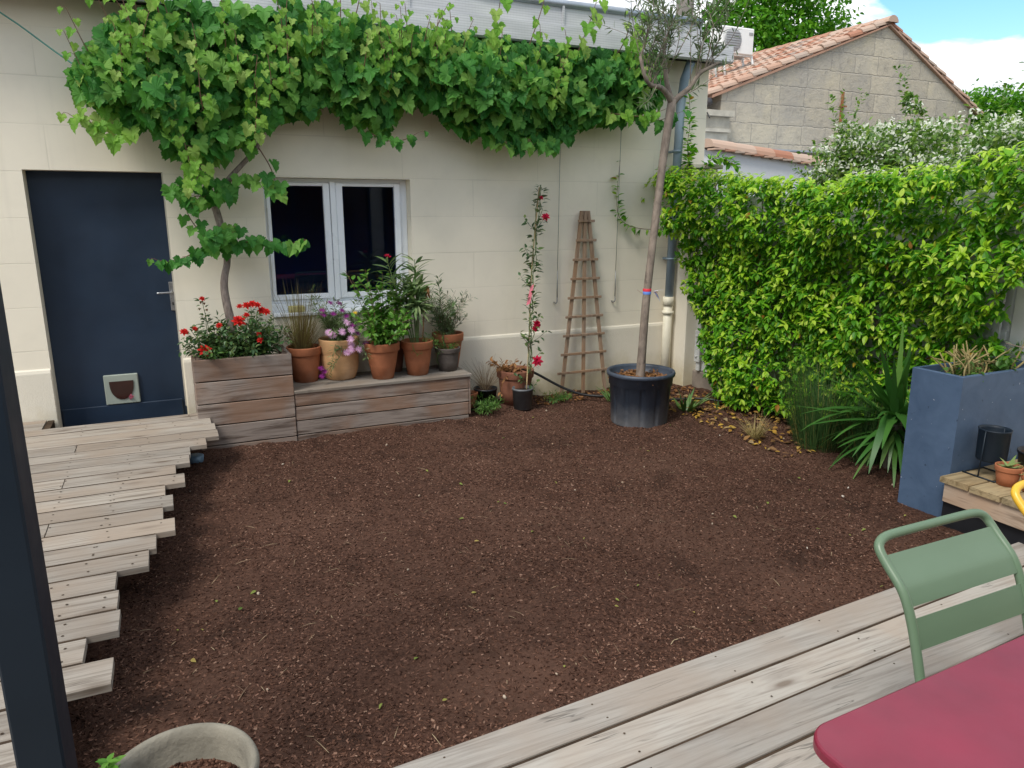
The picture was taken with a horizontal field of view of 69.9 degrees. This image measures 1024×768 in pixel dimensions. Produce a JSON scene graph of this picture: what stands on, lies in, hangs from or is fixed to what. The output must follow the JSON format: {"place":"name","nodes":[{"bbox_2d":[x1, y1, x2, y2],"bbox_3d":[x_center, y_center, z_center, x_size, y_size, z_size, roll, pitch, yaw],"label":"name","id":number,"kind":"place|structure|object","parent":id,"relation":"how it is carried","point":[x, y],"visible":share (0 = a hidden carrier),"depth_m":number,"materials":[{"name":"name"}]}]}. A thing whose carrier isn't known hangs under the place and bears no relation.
{"place":"outdoors","nodes":[
{"label":"outdoors","id":0,"kind":"place"},
{"bbox_2d":[68,383,963,767],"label":"soil","id":1,"kind":"structure","parent":0,"point":[216,684],"depth_m":3.85,"materials":[{"name":"brown soil"}]},
{"bbox_2d":[0,413,218,767],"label":"timber walkway","id":2,"kind":"structure","parent":1,"relation":"on","point":[104,501],"depth_m":4.00,"materials":[{"name":"grey wood"}]},
{"bbox_2d":[96,723,259,767],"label":"round planter","id":3,"kind":"object","parent":1,"relation":"on","point":[208,745],"visible":1,"depth_m":1.95,"materials":[{"name":"concrete"}]},
{"bbox_2d":[189,453,203,463],"bbox_3d":[-2.393,0.568,5.541,0.120,0.065,0.120,-6,15,-24],"label":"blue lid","id":4,"kind":"object","parent":1,"relation":"on","point":[196,458],"visible":0.65,"depth_m":5.50,"materials":[{"name":"plastic"}]},
{"bbox_2d":[190,344,296,449],"bbox_3d":[-2.242,0.120,6.134,0.744,0.785,0.495,-6,15,-24],"label":"planter box","id":5,"kind":"object","parent":1,"relation":"on","point":[229,380],"visible":0.88,"depth_m":5.91,"materials":[{"name":"brown wood"}]},
{"bbox_2d":[177,296,249,359],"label":"rose bush","id":6,"kind":"object","parent":5,"relation":"in","point":[202,351],"visible":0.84,"depth_m":5.80,"materials":[{"name":"green plant"}]},
{"bbox_2d":[207,342,252,359],"bbox_3d":[-2.268,-0.251,5.946,0.450,0.198,0.470,-6,15,-24],"label":"greenery","id":7,"kind":"object","parent":5,"relation":"in","point":[231,355],"visible":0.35,"depth_m":5.83,"materials":[{"name":"green plant"}]},
{"bbox_2d":[209,300,292,356],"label":"rose bush","id":8,"kind":"object","parent":5,"relation":"in","point":[263,340],"visible":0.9,"depth_m":5.93,"materials":[{"name":"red plant"}]},
{"bbox_2d":[56,0,691,356],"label":"grapevine","id":9,"kind":"object","parent":5,"relation":"in","point":[128,81],"visible":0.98,"depth_m":5.72,"materials":[{"name":"green plant"}]},
{"bbox_2d":[293,365,471,440],"bbox_3d":[-1.188,0.158,6.646,1.577,0.475,0.498,-6,15,-24],"label":"plant bench","id":10,"kind":"object","parent":1,"relation":"on","point":[366,387],"visible":0.77,"depth_m":6.42,"materials":[{"name":"brown wood"}]},
{"bbox_2d":[258,278,348,382],"bbox_3d":[-1.850,-0.466,6.262,0.939,0.921,1.119,12,18,42],"label":"potted plant","id":11,"kind":"object","parent":10,"relation":"on","point":[303,350],"visible":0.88,"depth_m":6.28,"materials":[{"name":"green plant"}]},
{"bbox_2d":[316,346,325,378],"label":"potted plant","id":12,"kind":"object","parent":10,"relation":"on","point":[320,371],"visible":0.06,"depth_m":6.46,"materials":[{"name":"purple plant"}]},
{"bbox_2d":[305,284,373,380],"bbox_3d":[-1.497,-0.454,6.413,0.554,0.828,0.578,-6,15,-24],"label":"potted plant","id":13,"kind":"object","parent":10,"relation":"on","point":[340,347],"visible":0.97,"depth_m":6.35,"materials":[{"name":"beige plant"}]},
{"bbox_2d":[338,268,414,379],"bbox_3d":[-1.143,-0.525,6.421,0.644,0.962,0.650,-6,15,-24],"label":"potted plant","id":14,"kind":"object","parent":10,"relation":"on","point":[383,334],"visible":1,"depth_m":6.38,"materials":[{"name":"green plant"}]},
{"bbox_2d":[395,335,403,371],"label":"potted plant","id":15,"kind":"object","parent":10,"relation":"on","point":[399,363],"visible":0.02,"depth_m":6.74,"materials":[{"name":"brown plant"}]},
{"bbox_2d":[371,253,446,375],"bbox_3d":[-0.945,-0.628,6.571,0.650,1.094,0.458,-6,15,-24],"label":"potted plant","id":16,"kind":"object","parent":10,"relation":"on","point":[417,349],"visible":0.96,"depth_m":6.53,"materials":[{"name":"green plant"}]},
{"bbox_2d":[424,273,461,371],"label":"potted plant","id":17,"kind":"object","parent":10,"relation":"on","point":[447,360],"visible":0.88,"depth_m":6.75,"materials":[{"name":"green plant"}]},
{"bbox_2d":[422,288,476,366],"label":"potted plant","id":18,"kind":"object","parent":10,"relation":"on","point":[455,336],"visible":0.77,"depth_m":6.82,"materials":[{"name":"green plant"}]},
{"bbox_2d":[470,386,477,408],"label":"potted plant","id":19,"kind":"object","parent":1,"relation":"on","point":[474,394],"visible":0.43,"depth_m":7.07,"materials":[{"name":"ceramic"}]},
{"bbox_2d":[461,358,501,405],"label":"potted plant","id":20,"kind":"object","parent":1,"relation":"on","point":[487,389],"visible":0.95,"depth_m":7.15,"materials":[{"name":"black plastic"}]},
{"bbox_2d":[471,391,507,414],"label":"weed plant","id":21,"kind":"object","parent":1,"relation":"on","point":[489,405],"visible":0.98,"depth_m":6.93,"materials":[{"name":"green plant"}]},
{"bbox_2d":[486,357,533,405],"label":"potted plant","id":22,"kind":"object","parent":1,"relation":"on","point":[507,382],"visible":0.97,"depth_m":7.13,"materials":[{"name":"orange plant"}]},
{"bbox_2d":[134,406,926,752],"bbox_3d":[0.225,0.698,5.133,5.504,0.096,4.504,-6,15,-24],"label":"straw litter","id":23,"kind":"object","parent":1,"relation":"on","point":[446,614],"visible":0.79,"depth_m":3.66,"materials":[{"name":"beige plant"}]},
{"bbox_2d":[510,184,551,409],"bbox_3d":[0.231,-0.834,7.029,0.328,2.109,0.669,5,14,19],"label":"potted rose","id":24,"kind":"object","parent":1,"relation":"on","point":[522,398],"visible":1,"depth_m":7.02,"materials":[{"name":"green plant"}]},
{"bbox_2d":[189,409,892,698],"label":"pebbles","id":25,"kind":"object","parent":1,"relation":"on","point":[504,696],"visible":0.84,"depth_m":4.48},
{"bbox_2d":[542,390,571,403],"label":"weed plant","id":26,"kind":"object","parent":1,"relation":"on","point":[561,397],"visible":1,"depth_m":7.35,"materials":[{"name":"green plant"}]},
{"bbox_2d":[521,368,606,397],"bbox_3d":[0.612,-0.018,7.381,1.050,0.325,0.119,0,13,-1],"label":"irrigation hose","id":27,"kind":"object","parent":1,"relation":"on","point":[562,387],"visible":0.73,"depth_m":7.42,"materials":[{"name":"black rubber"}]},
{"bbox_2d":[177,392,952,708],"bbox_3d":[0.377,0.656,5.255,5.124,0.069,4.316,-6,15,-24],"label":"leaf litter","id":28,"kind":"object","parent":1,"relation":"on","point":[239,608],"visible":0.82,"depth_m":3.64,"materials":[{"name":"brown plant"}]},
{"bbox_2d":[557,211,606,395],"bbox_3d":[0.716,-0.824,7.527,0.606,1.860,0.126,-6,15,-24],"label":"obelisk trellis","id":29,"kind":"object","parent":1,"relation":"on","point":[585,220],"visible":0.94,"depth_m":7.52,"materials":[{"name":"brown wood"}]},
{"bbox_2d":[598,386,609,400],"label":"aloe plant","id":30,"kind":"object","parent":1,"relation":"on","point":[606,394],"visible":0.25,"depth_m":7.38,"materials":[{"name":"green plant"}]},
{"bbox_2d":[532,386,707,404],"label":"dry litter","id":31,"kind":"object","parent":1,"relation":"on","point":[581,397],"visible":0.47,"depth_m":7.61,"materials":[{"name":"brown plant"}]},
{"bbox_2d":[588,0,753,427],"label":"olive tree","id":32,"kind":"object","parent":1,"relation":"on","point":[640,389],"visible":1,"depth_m":6.22,"materials":[{"name":"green plant"}]},
{"bbox_2d":[673,386,712,411],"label":"aloe plant","id":33,"kind":"object","parent":1,"relation":"on","point":[693,405],"visible":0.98,"depth_m":6.93,"materials":[{"name":"green plant"}]},
{"bbox_2d":[394,542,1023,767],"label":"terrace deck","id":34,"kind":"structure","parent":1,"relation":"on","point":[775,698],"depth_m":2.78,"materials":[{"name":"grey wood"}]},
{"bbox_2d":[0,283,77,767],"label":"pergola","id":35,"kind":"object","parent":34,"relation":"on","point":[35,696],"visible":1,"depth_m":1.80,"materials":[{"name":"black metal"}]},
{"bbox_2d":[813,635,1023,767],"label":"bistro table","id":36,"kind":"object","parent":34,"relation":"on","point":[968,713],"visible":1,"depth_m":1.57,"materials":[{"name":"red paint"}]},
{"bbox_2d":[874,509,1023,682],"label":"bistro chair","id":37,"kind":"object","parent":34,"relation":"on","point":[923,574],"visible":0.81,"depth_m":2.23,"materials":[{"name":"green paint"}]},
{"bbox_2d":[1010,480,1023,515],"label":"bistro chair","id":38,"kind":"object","parent":34,"relation":"on","point":[1016,489],"visible":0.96,"depth_m":2.60,"materials":[{"name":"yellow paint"}]},
{"bbox_2d":[669,397,789,421],"bbox_3d":[2.071,0.215,7.031,1.222,0.051,0.246,9,16,34],"label":"drip hose","id":39,"kind":"object","parent":1,"relation":"on","point":[710,399],"visible":0.51,"depth_m":7.21,"materials":[{"name":"brown rubber"}]},
{"bbox_2d":[669,394,828,456],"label":"fallen leaves","id":40,"kind":"object","parent":1,"relation":"on","point":[731,426],"visible":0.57,"depth_m":6.61,"materials":[{"name":"yellow plant"}]},
{"bbox_2d":[731,413,774,438],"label":"grass tuft","id":41,"kind":"object","parent":1,"relation":"on","point":[754,434],"visible":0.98,"depth_m":6.16,"materials":[{"name":"plant"}]},
{"bbox_2d":[610,93,1023,431],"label":"jasmine hedge","id":42,"kind":"object","parent":1,"relation":"on","point":[800,237],"visible":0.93,"depth_m":5.80,"materials":[{"name":"green plant"}]},
{"bbox_2d":[767,340,884,452],"bbox_3d":[2.503,0.097,5.865,1.072,0.833,1.005,4,14,16],"label":"rush clump","id":43,"kind":"object","parent":1,"relation":"on","point":[812,433],"visible":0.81,"depth_m":5.77,"materials":[{"name":"green plant"}]},
{"bbox_2d":[821,378,910,465],"bbox_3d":[2.673,0.259,5.572,0.781,0.653,0.848,3,14,12],"label":"rush clump","id":44,"kind":"object","parent":1,"relation":"on","point":[856,430],"visible":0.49,"depth_m":5.49,"materials":[{"name":"green plant"}]},
{"bbox_2d":[898,340,1023,516],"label":"tall planter","id":45,"kind":"object","parent":1,"relation":"on","point":[953,405],"visible":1,"depth_m":4.60,"materials":[{"name":"blue concrete"}]},
{"bbox_2d":[570,0,1023,107],"label":"sky","id":46,"kind":"structure","parent":0,"point":[969,40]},
{"label":"ground","id":47,"kind":"structure","parent":0,"visible":0},
{"bbox_2d":[0,0,733,427],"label":"house","id":48,"kind":"structure","parent":47,"relation":"on","point":[100,312],"depth_m":6.41,"materials":[{"name":"beige paint"}]},
{"bbox_2d":[0,12,71,63],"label":"green cord","id":49,"kind":"object","parent":48,"relation":"attached to","point":[33,36],"visible":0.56,"depth_m":5.15,"materials":[{"name":"green plastic"}]},
{"bbox_2d":[25,171,187,426],"bbox_3d":[-3.244,-0.606,5.964,0.942,2.156,0.106,-6,15,-24],"label":"door","id":50,"kind":"structure","parent":48,"relation":"in","point":[111,314],"depth_m":5.93,"materials":[{"name":"blue metal"}]},
{"bbox_2d":[288,305,304,312],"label":"foam block","id":51,"kind":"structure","parent":48,"relation":"on","point":[290,308],"depth_m":6.42,"materials":[{"name":"beige"}]},
{"bbox_2d":[263,178,408,317],"bbox_3d":[-1.534,-1.229,6.563,1.273,1.176,0.215,-6,15,-24],"label":"window","id":52,"kind":"structure","parent":48,"relation":"in","point":[333,203],"depth_m":6.57,"materials":[{"name":"white plastic"}]},
{"bbox_2d":[553,145,560,303],"bbox_3d":[0.443,-1.580,7.303,0.057,1.565,0.036,7,15,27],"label":"wall wire","id":53,"kind":"object","parent":48,"relation":"attached to","point":[558,237],"depth_m":7.35,"materials":[{"name":"grey metal"}]},
{"bbox_2d":[611,141,620,301],"bbox_3d":[1.073,-1.745,7.566,0.057,1.805,0.036,7,15,27],"label":"wall wire","id":54,"kind":"object","parent":48,"relation":"attached to","point":[617,231],"depth_m":7.64,"materials":[{"name":"grey metal"}]},
{"bbox_2d":[676,0,693,16],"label":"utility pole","id":55,"kind":"object","parent":47,"relation":"on","point":[683,9],"depth_m":15.60,"materials":[{"name":"grey concrete"}]},
{"bbox_2d":[670,163,722,385],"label":"gate pillar","id":56,"kind":"structure","parent":47,"relation":"on","point":[683,332],"depth_m":7.94,"materials":[{"name":"stone"}]},
{"bbox_2d":[696,0,864,51],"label":"garden tree","id":57,"kind":"object","parent":47,"relation":"on","point":[772,26],"visible":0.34,"depth_m":24.34,"materials":[{"name":"green plant"}]},
{"bbox_2d":[704,138,857,195],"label":"coped wall","id":58,"kind":"structure","parent":47,"relation":"on","point":[768,162],"depth_m":11.84,"materials":[{"name":"stucco"},{"name":"tile"}]},
{"bbox_2d":[705,15,983,157],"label":"stone house","id":59,"kind":"structure","parent":47,"relation":"on","point":[777,97],"depth_m":14.11,"materials":[{"name":"stone"}]},
{"bbox_2d":[710,25,753,76],"bbox_3d":[4.468,-6.605,14.779,0.941,1.024,0.392,-6,15,-24],"label":"air conditioner","id":60,"kind":"object","parent":59,"relation":"on","point":[743,43],"visible":0.68,"depth_m":14.58,"materials":[{"name":"white metal"}]},
{"bbox_2d":[799,322,910,486],"bbox_3d":[2.795,0.139,5.400,1.198,1.208,1.402,8,15,30],"label":"yucca","id":61,"kind":"object","parent":47,"relation":"on","point":[894,394],"visible":0.81,"depth_m":5.25,"materials":[{"name":"green plant"}]},
{"bbox_2d":[692,190,1023,443],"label":"garden fence","id":62,"kind":"object","parent":47,"relation":"on","point":[1002,329],"visible":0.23,"depth_m":5.81,"materials":[{"name":"concrete"}]},
{"bbox_2d":[790,65,1023,193],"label":"hawthorn","id":63,"kind":"object","parent":47,"relation":"on","point":[868,151],"visible":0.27,"depth_m":7.78,"materials":[{"name":"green plant"}]},
{"bbox_2d":[940,459,1023,544],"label":"platform","id":64,"kind":"structure","parent":47,"relation":"on","point":[962,491],"depth_m":4.30,"materials":[{"name":"brown wood"}]},
{"bbox_2d":[962,424,1012,482],"bbox_3d":[2.902,0.412,4.430,0.194,0.293,0.210,-5,14,-22],"label":"plant stand","id":65,"kind":"object","parent":64,"relation":"on","point":[993,444],"visible":0.94,"depth_m":4.38,"materials":[{"name":"black metal"}]},
{"bbox_2d":[994,456,1023,486],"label":"potted succulent","id":66,"kind":"object","parent":64,"relation":"on","point":[1007,474],"visible":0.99,"depth_m":4.27,"materials":[{"name":"orange ceramic"}]},
{"bbox_2d":[1004,165,1023,354],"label":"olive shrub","id":67,"kind":"object","parent":64,"relation":"on","point":[1011,349],"visible":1,"depth_m":4.03,"materials":[{"name":"green plant"}]},
{"bbox_2d":[1017,446,1023,471],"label":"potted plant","id":68,"kind":"object","parent":64,"relation":"on","point":[1020,450],"visible":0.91,"depth_m":4.49,"materials":[{"name":"black plastic"}]},
{"bbox_2d":[1019,472,1023,491],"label":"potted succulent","id":69,"kind":"object","parent":64,"relation":"on","point":[1022,475],"visible":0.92,"depth_m":4.20,"materials":[{"name":"orange plant"}]},
{"bbox_2d":[961,78,1023,154],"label":"garden tree","id":70,"kind":"object","parent":47,"relation":"on","point":[979,98],"visible":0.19,"depth_m":16.02,"materials":[{"name":"green plant"}]},
{"bbox_2d":[1002,62,1023,119],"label":"garden tree","id":71,"kind":"object","parent":47,"relation":"on","point":[1018,99],"visible":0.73,"depth_m":15.33,"materials":[{"name":"green plant"}]},
{"bbox_2d":[1007,273,1023,360],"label":"garden wall","id":72,"kind":"structure","parent":47,"relation":"on","point":[1017,330],"depth_m":4.89,"materials":[{"name":"stone"}]}
]}

